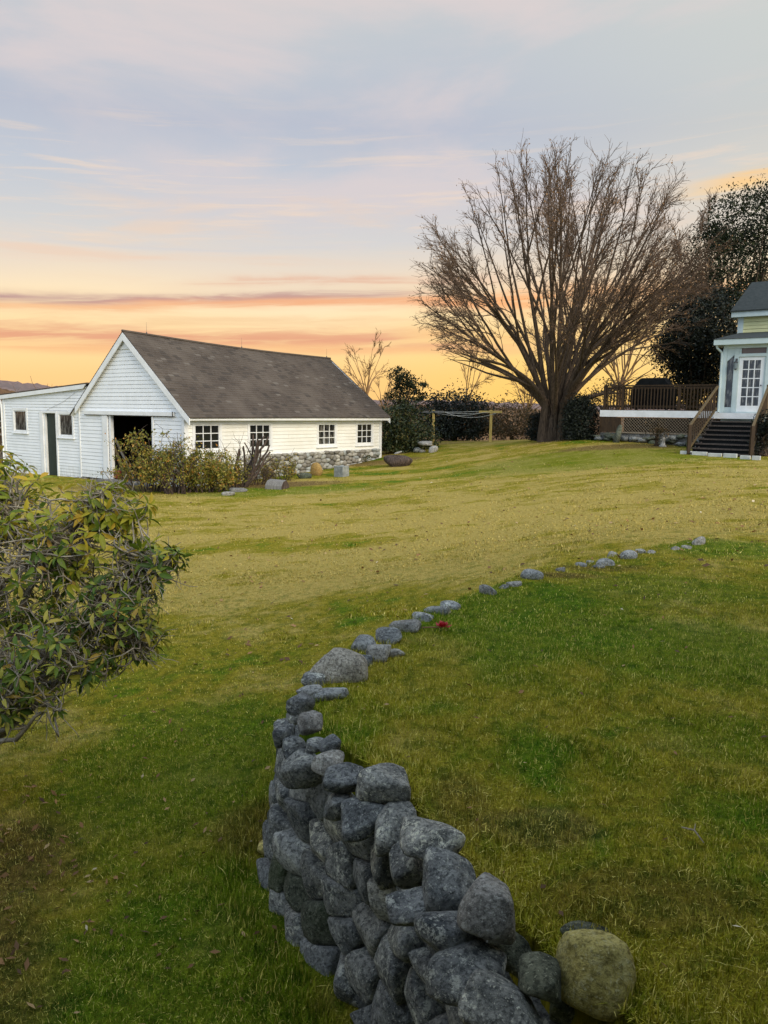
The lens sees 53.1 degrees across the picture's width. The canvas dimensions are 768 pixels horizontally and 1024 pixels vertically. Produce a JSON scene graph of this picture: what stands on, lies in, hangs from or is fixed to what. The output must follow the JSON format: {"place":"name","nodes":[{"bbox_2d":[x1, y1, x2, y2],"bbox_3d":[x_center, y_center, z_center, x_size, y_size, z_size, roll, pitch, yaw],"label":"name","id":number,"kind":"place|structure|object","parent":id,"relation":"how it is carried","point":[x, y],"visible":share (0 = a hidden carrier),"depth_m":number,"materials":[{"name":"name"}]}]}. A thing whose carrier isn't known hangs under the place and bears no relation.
{"place":"outdoors","nodes":[
{"label":"outdoors","id":0,"kind":"place"},
{"bbox_2d":[0,380,702,409],"bbox_3d":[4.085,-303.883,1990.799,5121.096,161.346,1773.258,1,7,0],"label":"hill","id":1,"kind":"structure","parent":0,"point":[9,385],"depth_m":2500.63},
{"bbox_2d":[0,388,718,441],"bbox_3d":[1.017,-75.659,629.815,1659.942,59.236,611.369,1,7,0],"label":"hill","id":2,"kind":"structure","parent":0,"point":[5,390],"depth_m":793.02,"materials":[{"name":"plant"}]},
{"bbox_2d":[0,439,767,1023],"bbox_3d":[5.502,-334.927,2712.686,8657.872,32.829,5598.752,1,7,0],"label":"ground","id":3,"kind":"structure","parent":0,"point":[536,457],"depth_m":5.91,"materials":[{"name":"green plant"}]},
{"bbox_2d":[0,411,4,462],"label":"deep green shrub","id":4,"kind":"object","parent":3,"relation":"on","point":[1,438],"visible":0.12,"depth_m":47.80,"materials":[{"name":"green plant"}]},
{"bbox_2d":[0,442,197,744],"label":"rhododendron","id":5,"kind":"object","parent":3,"relation":"on","point":[94,515],"visible":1,"depth_m":4.94,"materials":[{"name":"green plant"}]},
{"bbox_2d":[92,426,192,492],"bbox_3d":[-7.934,-1.838,25.895,3.220,2.418,2.988,-3,8,-29],"label":"yellowing shrub","id":6,"kind":"object","parent":3,"relation":"on","point":[142,477],"visible":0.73,"depth_m":25.77,"materials":[{"name":"green plant"}]},
{"bbox_2d":[144,433,207,493],"bbox_3d":[-6.879,-1.599,25.439,2.147,2.105,2.177,1,7,0],"label":"yellowing shrub","id":7,"kind":"object","parent":3,"relation":"on","point":[181,487],"visible":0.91,"depth_m":25.30,"materials":[{"name":"green plant"}]},
{"bbox_2d":[0,325,389,486],"label":"barn","id":8,"kind":"structure","parent":3,"relation":"on","point":[326,412],"depth_m":30.83,"materials":[{"name":"white paint"}]},
{"bbox_2d":[114,446,125,477],"bbox_3d":[-10.222,-1.919,29.747,0.580,1.281,0.107,1,7,5],"label":"plank","id":9,"kind":"object","parent":8,"relation":"in","point":[115,451],"visible":0.5,"depth_m":29.71,"materials":[{"name":"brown wood"}]},
{"bbox_2d":[115,439,133,478],"bbox_3d":[-10.027,-2.062,29.702,0.793,1.566,0.076,2,7,8],"label":"pole","id":10,"kind":"object","parent":8,"relation":"in","point":[123,456],"visible":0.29,"depth_m":29.67,"materials":[{"name":"grey wood"}]},
{"bbox_2d":[192,424,223,452],"bbox_3d":[-6.340,-2.686,27.671,0.932,1.110,1.193,1,7,0],"label":"window","id":11,"kind":"structure","parent":8,"relation":"in","point":[210,433],"depth_m":27.73,"materials":[{"name":"white paint"}]},
{"bbox_2d":[247,424,273,450],"bbox_3d":[-4.777,-2.933,29.734,0.908,1.110,1.161,1,7,0],"label":"window","id":12,"kind":"structure","parent":8,"relation":"in","point":[258,430],"depth_m":29.81,"materials":[{"name":"white paint"}]},
{"bbox_2d":[316,423,337,447],"bbox_3d":[-2.420,-3.305,32.844,0.908,1.110,1.161,1,7,0],"label":"window","id":13,"kind":"structure","parent":8,"relation":"in","point":[326,437],"depth_m":32.88,"materials":[{"name":"white paint"}]},
{"bbox_2d":[355,423,374,445],"bbox_3d":[-0.862,-3.551,34.898,0.896,1.110,1.145,1,7,0],"label":"window","id":14,"kind":"structure","parent":8,"relation":"in","point":[364,431],"depth_m":34.97,"materials":[{"name":"white paint"}]},
{"bbox_2d":[174,444,247,492],"bbox_3d":[-5.960,-1.601,25.816,2.653,1.944,2.199,1,7,0],"label":"yellowing shrub","id":15,"kind":"object","parent":3,"relation":"on","point":[213,472],"visible":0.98,"depth_m":25.48,"materials":[{"name":"green plant"}]},
{"bbox_2d":[221,491,234,495],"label":"edging stone","id":16,"kind":"object","parent":3,"relation":"on","point":[227,493],"visible":0.94,"depth_m":24.60,"materials":[{"name":"grey stone"}]},
{"bbox_2d":[229,488,247,491],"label":"edging stone","id":17,"kind":"object","parent":3,"relation":"on","point":[237,489],"visible":0.89,"depth_m":25.43,"materials":[{"name":"grey stone"}]},
{"bbox_2d":[212,433,273,487],"bbox_3d":[-5.069,-1.816,26.824,2.446,2.029,1.927,1,7,0],"label":"pruned shrub","id":18,"kind":"object","parent":3,"relation":"on","point":[249,475],"visible":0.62,"depth_m":26.81,"materials":[{"name":"brown plant"}]},
{"bbox_2d":[243,459,275,484],"bbox_3d":[-4.625,-1.487,27.677,1.524,1.107,1.296,1,7,0],"label":"shrub","id":19,"kind":"object","parent":3,"relation":"on","point":[264,480],"visible":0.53,"depth_m":27.53,"materials":[{"name":"green plant"}]},
{"bbox_2d":[257,840,263,854],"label":"loose stone","id":20,"kind":"object","parent":3,"relation":"on","point":[260,850],"visible":0.2,"depth_m":4.77,"materials":[{"name":"beige stone"}]},
{"bbox_2d":[265,479,288,489],"bbox_3d":[-3.644,-0.950,26.284,0.660,0.330,0.540,4,8,26],"label":"split log","id":21,"kind":"object","parent":3,"relation":"on","point":[276,484],"visible":0.98,"depth_m":26.12,"materials":[{"name":"grey wood"}]},
{"bbox_2d":[255,449,300,480],"bbox_3d":[-4.015,-1.751,28.798,1.648,1.331,1.559,3,8,20],"label":"shrub","id":22,"kind":"object","parent":3,"relation":"on","point":[290,473],"visible":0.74,"depth_m":28.80,"materials":[{"name":"green plant"}]},
{"bbox_2d":[297,473,311,478],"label":"tan stone","id":23,"kind":"object","parent":3,"relation":"on","point":[304,475],"visible":0.88,"depth_m":29.31,"materials":[{"name":"grey stone"}]},
{"bbox_2d":[310,462,322,475],"bbox_3d":[-2.708,-1.675,30.531,0.617,0.593,0.406,6,9,35],"label":"round stone","id":24,"kind":"object","parent":3,"relation":"on","point":[316,469],"visible":0.85,"depth_m":30.34,"materials":[{"name":"beige stone"}]},
{"bbox_2d":[334,465,348,476],"bbox_3d":[-1.641,-1.549,29.708,0.460,0.460,0.380,6,9,37],"label":"concrete block","id":25,"kind":"object","parent":3,"relation":"on","point":[341,471],"depth_m":29.55,"materials":[{"name":"grey concrete"}]},
{"bbox_2d":[0,376,715,440],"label":"woods","id":26,"kind":"object","parent":3,"relation":"on","point":[465,429],"visible":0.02,"depth_m":119.37,"materials":[{"name":"plant"}]},
{"bbox_2d":[358,452,370,461],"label":"shrub","id":27,"kind":"object","parent":3,"relation":"on","point":[365,458],"visible":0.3,"depth_m":34.92,"materials":[{"name":"green plant"}]},
{"bbox_2d":[342,331,389,394],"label":"bare tree","id":28,"kind":"object","parent":3,"relation":"on","point":[365,371],"visible":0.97,"depth_m":60.92,"materials":[{"name":"beige plant"}]},
{"bbox_2d":[0,445,767,1012],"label":"fallen leaves","id":29,"kind":"object","parent":3,"relation":"on","point":[16,945],"visible":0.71,"depth_m":5.28,"materials":[{"name":"brown plant"}]},
{"bbox_2d":[371,373,398,408],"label":"bare tree","id":30,"kind":"object","parent":3,"relation":"on","point":[378,383],"visible":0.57,"depth_m":65.17,"materials":[{"name":"beige plant"}]},
{"bbox_2d":[383,455,412,466],"bbox_3d":[0.582,-2.075,32.160,1.239,0.626,0.889,1,7,0],"label":"stump","id":31,"kind":"object","parent":3,"relation":"on","point":[396,460],"visible":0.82,"depth_m":31.84,"materials":[{"name":"brown wood"}]},
{"bbox_2d":[380,365,428,419],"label":"ragged evergreen","id":32,"kind":"object","parent":3,"relation":"on","point":[406,382],"visible":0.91,"depth_m":49.11,"materials":[{"name":"green plant"}]},
{"bbox_2d":[380,396,444,452],"bbox_3d":[0.875,-4.332,37.367,4.310,2.850,3.680,1,7,0],"label":"broadleaf shrub","id":33,"kind":"object","parent":3,"relation":"on","point":[401,433],"visible":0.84,"depth_m":36.75,"materials":[{"name":"green plant"}]},
{"bbox_2d":[256,600,574,1023],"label":"stone wall","id":34,"kind":"structure","parent":3,"relation":"on","point":[387,905],"depth_m":3.35,"materials":[{"name":"grey stone"}]},
{"bbox_2d":[413,447,420,452],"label":"pile stone","id":35,"kind":"object","parent":3,"relation":"on","point":[416,449],"visible":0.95,"depth_m":36.18,"materials":[{"name":"grey stone"}]},
{"bbox_2d":[418,441,431,445],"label":"pile stone","id":36,"kind":"object","parent":35,"relation":"on","point":[425,443],"visible":1,"depth_m":35.76,"materials":[{"name":"grey stone"}]},
{"bbox_2d":[429,446,437,452],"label":"pile stone","id":37,"kind":"object","parent":3,"relation":"on","point":[432,449],"visible":0.9,"depth_m":35.43,"materials":[{"name":"grey stone"}]},
{"bbox_2d":[422,621,450,627],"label":"red flower","id":38,"kind":"object","parent":3,"relation":"on","point":[441,624],"visible":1,"depth_m":5.90,"materials":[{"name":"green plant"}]},
{"bbox_2d":[411,378,499,441],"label":"evergreen mound","id":39,"kind":"object","parent":3,"relation":"on","point":[454,428],"visible":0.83,"depth_m":42.36,"materials":[{"name":"green plant"}]},
{"bbox_2d":[422,410,501,445],"bbox_3d":[3.805,-4.090,37.985,3.964,1.920,0.249,2,8,10],"label":"clothesline","id":40,"kind":"object","parent":3,"relation":"on","point":[491,412],"visible":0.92,"depth_m":37.78,"materials":[{"name":"brown wood"}]},
{"bbox_2d":[460,340,501,418],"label":"bare tree","id":41,"kind":"object","parent":3,"relation":"on","point":[478,365],"visible":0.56,"depth_m":58.29,"materials":[{"name":"beige plant"}]},
{"bbox_2d":[479,584,496,594],"bbox_3d":[0.967,0.740,7.171,0.170,0.130,0.140,1,7,0],"label":"lawn stone","id":42,"kind":"object","parent":3,"relation":"on","point":[485,589],"visible":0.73,"depth_m":7.11,"materials":[{"name":"grey stone"}]},
{"bbox_2d":[499,584,508,588],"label":"lawn stone","id":43,"kind":"object","parent":3,"relation":"on","point":[504,586],"visible":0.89,"depth_m":7.35,"materials":[{"name":"grey stone"}]},
{"bbox_2d":[477,390,540,439],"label":"rusty brush","id":44,"kind":"object","parent":3,"relation":"on","point":[502,427],"visible":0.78,"depth_m":42.00,"materials":[{"name":"brown plant"}]},
{"bbox_2d":[506,581,521,586],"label":"lawn stone","id":45,"kind":"object","parent":3,"relation":"on","point":[514,583],"visible":0.75,"depth_m":7.41,"materials":[{"name":"grey stone"}]},
{"bbox_2d":[498,359,547,426],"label":"bare tree","id":46,"kind":"object","parent":3,"relation":"on","point":[526,395],"visible":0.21,"depth_m":57.35,"materials":[{"name":"beige plant"}]},
{"bbox_2d":[522,410,539,440],"bbox_3d":[7.020,-3.913,34.996,1.444,1.500,1.639,1,7,0],"label":"black yew","id":47,"kind":"object","parent":3,"relation":"on","point":[532,431],"visible":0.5,"depth_m":34.82,"materials":[{"name":"green plant"}]},
{"bbox_2d":[520,569,543,579],"bbox_3d":[1.485,0.644,7.712,0.228,0.137,0.155,3,8,16],"label":"lawn stone","id":48,"kind":"object","parent":3,"relation":"on","point":[529,573],"visible":0.7,"depth_m":7.65,"materials":[{"name":"grey stone"}]},
{"bbox_2d":[555,567,564,571],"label":"lawn stone","id":49,"kind":"object","parent":3,"relation":"on","point":[562,569],"visible":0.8,"depth_m":8.07,"materials":[{"name":"grey stone"}]},
{"bbox_2d":[407,134,745,441],"bbox_3d":[7.656,-9.273,32.943,13.332,12.647,12.250,1,7,0],"label":"bare tree","id":50,"kind":"object","parent":3,"relation":"on","point":[563,383],"visible":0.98,"depth_m":31.58,"materials":[{"name":"brown plant"}]},
{"bbox_2d":[551,392,602,439],"bbox_3d":[8.327,-4.006,32.409,2.413,2.256,2.454,1,7,0],"label":"black yew","id":51,"kind":"object","parent":3,"relation":"on","point":[581,422],"visible":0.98,"depth_m":32.03,"materials":[{"name":"green plant"}]},
{"bbox_2d":[575,562,586,566],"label":"lawn stone","id":52,"kind":"object","parent":3,"relation":"on","point":[583,564],"visible":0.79,"depth_m":8.44,"materials":[{"name":"grey stone"}]},
{"bbox_2d":[560,920,614,934],"bbox_3d":[0.697,1.422,2.580,0.212,0.056,0.097,2,8,11],"label":"rock","id":53,"kind":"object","parent":3,"relation":"on","point":[577,925],"depth_m":2.59,"materials":[{"name":"grey stone"}]},
{"bbox_2d":[555,929,635,1021],"bbox_3d":[0.645,1.419,2.369,0.235,0.216,0.255,1,7,0],"label":"boulder","id":54,"kind":"object","parent":3,"relation":"on","point":[590,961],"visible":0.98,"depth_m":2.30,"materials":[{"name":"stone"}]},
{"bbox_2d":[591,564,604,568],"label":"lawn stone","id":55,"kind":"object","parent":3,"relation":"on","point":[598,566],"visible":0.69,"depth_m":8.39,"materials":[{"name":"grey stone"}]},
{"bbox_2d":[596,558,614,565],"bbox_3d":[2.461,0.575,8.576,0.220,0.128,0.168,1,7,0],"label":"lawn stone","id":56,"kind":"object","parent":3,"relation":"on","point":[606,560],"visible":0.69,"depth_m":8.51,"materials":[{"name":"grey stone"}]},
{"bbox_2d":[580,370,636,417],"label":"rusty brush","id":57,"kind":"object","parent":3,"relation":"on","point":[597,398],"visible":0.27,"depth_m":41.44,"materials":[{"name":"brown plant"}]},
{"bbox_2d":[607,551,616,557],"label":"lawn stone","id":58,"kind":"object","parent":3,"relation":"on","point":[610,553],"visible":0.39,"depth_m":10.43,"materials":[{"name":"grey stone"}]},
{"bbox_2d":[613,425,621,442],"bbox_3d":[9.330,-3.087,30.714,0.353,0.816,0.255,1,7,0],"label":"stone post","id":59,"kind":"object","parent":3,"relation":"on","point":[617,436],"visible":0.89,"depth_m":30.63,"materials":[{"name":"grey stone"}]},
{"bbox_2d":[557,280,680,419],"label":"bare tree","id":60,"kind":"object","parent":3,"relation":"on","point":[623,370],"visible":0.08,"depth_m":50.98,"materials":[{"name":"beige plant"}]},
{"bbox_2d":[619,550,637,558],"bbox_3d":[2.799,0.515,8.819,0.228,0.159,0.162,1,7,0],"label":"lawn stone","id":61,"kind":"object","parent":3,"relation":"on","point":[629,554],"visible":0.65,"depth_m":8.76,"materials":[{"name":"grey stone"}]},
{"bbox_2d":[635,549,645,553],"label":"lawn stone","id":62,"kind":"object","parent":3,"relation":"on","point":[640,551],"visible":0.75,"depth_m":9.04,"materials":[{"name":"grey stone"}]},
{"bbox_2d":[592,384,720,446],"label":"deck","id":63,"kind":"structure","parent":3,"relation":"on","point":[635,429],"depth_m":30.55,"materials":[{"name":"white paint"}]},
{"bbox_2d":[630,378,676,409],"bbox_3d":[10.823,-4.736,30.872,1.616,1.260,0.734,6,9,37],"label":"grill","id":64,"kind":"object","parent":63,"relation":"on","point":[654,381],"visible":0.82,"depth_m":30.56,"materials":[{"name":"black metal"}]},
{"bbox_2d":[645,417,669,445],"bbox_3d":[10.412,-3.051,29.219,0.968,1.113,0.906,1,7,0],"label":"red leaved shrub","id":65,"kind":"object","parent":3,"relation":"on","point":[658,432],"visible":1,"depth_m":29.22,"materials":[{"name":"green plant"}]},
{"bbox_2d":[659,433,668,446],"bbox_3d":[10.650,-2.735,29.291,0.298,0.550,0.327,-7,10,-45],"label":"garden statue","id":66,"kind":"object","parent":3,"relation":"on","point":[662,443],"visible":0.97,"depth_m":29.24,"materials":[{"name":"grey stone"}]},
{"bbox_2d":[671,546,680,549],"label":"lawn stone","id":67,"kind":"object","parent":3,"relation":"on","point":[675,548],"visible":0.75,"depth_m":9.28,"materials":[{"name":"grey stone"}]},
{"bbox_2d":[681,545,691,548],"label":"lawn stone","id":68,"kind":"object","parent":3,"relation":"on","point":[686,546],"visible":0.69,"depth_m":9.46,"materials":[{"name":"grey stone"}]},
{"bbox_2d":[637,275,745,418],"bbox_3d":[15.111,-7.579,37.276,6.144,7.936,5.263,1,7,0],"label":"evergreen tree","id":69,"kind":"object","parent":3,"relation":"on","point":[692,365],"visible":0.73,"depth_m":36.51,"materials":[{"name":"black plant"}]},
{"bbox_2d":[681,824,703,842],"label":"twig","id":70,"kind":"object","parent":3,"relation":"on","point":[694,830],"visible":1,"depth_m":3.13,"materials":[{"name":"brown wood"}]},
{"bbox_2d":[671,378,717,418],"bbox_3d":[14.752,-5.063,36.620,3.427,3.018,2.454,1,7,0],"label":"rusty brush","id":71,"kind":"object","parent":3,"relation":"on","point":[702,382],"visible":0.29,"depth_m":36.35,"materials":[{"name":"brown plant"}]},
{"bbox_2d":[692,536,705,544],"bbox_3d":[4.021,0.397,9.830,0.173,0.172,0.130,1,7,0],"label":"lawn stone","id":72,"kind":"object","parent":3,"relation":"on","point":[700,540],"visible":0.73,"depth_m":9.78,"materials":[{"name":"grey stone"}]},
{"bbox_2d":[692,451,707,455],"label":"edging block","id":73,"kind":"structure","parent":3,"relation":"on","point":[699,453],"depth_m":26.80,"materials":[{"name":"white concrete"}]},
{"bbox_2d":[661,188,753,408],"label":"bare tree","id":74,"kind":"object","parent":3,"relation":"on","point":[708,205],"visible":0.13,"depth_m":48.88,"materials":[{"name":"brown plant"}]},
{"bbox_2d":[708,453,721,456],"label":"edging block","id":75,"kind":"structure","parent":3,"relation":"on","point":[715,454],"depth_m":26.35,"materials":[{"name":"white concrete"}]},
{"bbox_2d":[665,173,767,369],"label":"evergreen tree","id":76,"kind":"object","parent":3,"relation":"on","point":[760,274],"visible":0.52,"depth_m":39.07,"materials":[{"name":"green plant"}]},
{"bbox_2d":[686,385,767,456],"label":"porch steps","id":77,"kind":"structure","parent":3,"relation":"on","point":[727,437],"depth_m":27.32,"materials":[{"name":"brown wood"}]},
{"bbox_2d":[723,453,737,457],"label":"edging block","id":78,"kind":"structure","parent":3,"relation":"on","point":[728,455],"depth_m":25.91,"materials":[{"name":"white concrete"}]},
{"bbox_2d":[713,281,767,431],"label":"house","id":79,"kind":"structure","parent":3,"relation":"on","point":[743,379],"depth_m":28.36,"materials":[{"name":"white paint"}]},
{"bbox_2d":[724,355,733,406],"bbox_3d":[12.793,-4.838,28.477,0.240,1.900,0.072,6,9,37],"label":"side window","id":80,"kind":"structure","parent":79,"relation":"in","point":[730,358],"depth_m":28.49,"materials":[{"name":"grey glass"}]},
{"bbox_2d":[736,356,764,411],"bbox_3d":[13.375,-4.653,28.045,0.702,1.980,0.573,1,7,0],"label":"door","id":81,"kind":"structure","parent":79,"relation":"in","point":[751,369],"depth_m":28.06,"materials":[{"name":"white paint"}]},
{"bbox_2d":[740,455,750,458],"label":"edging block","id":82,"kind":"structure","parent":3,"relation":"on","point":[744,457],"depth_m":25.30,"materials":[{"name":"white concrete"}]},
{"bbox_2d":[752,456,760,459],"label":"edging block","id":83,"kind":"structure","parent":3,"relation":"on","point":[756,457],"depth_m":24.93,"materials":[{"name":"white concrete"}]},
{"bbox_2d":[747,409,767,455],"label":"dark shrub","id":84,"kind":"object","parent":3,"relation":"on","point":[762,428],"visible":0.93,"depth_m":26.19,"materials":[{"name":"green plant"}]},
{"bbox_2d":[0,0,767,404],"label":"sky","id":85,"kind":"structure","parent":0,"point":[252,174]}
]}

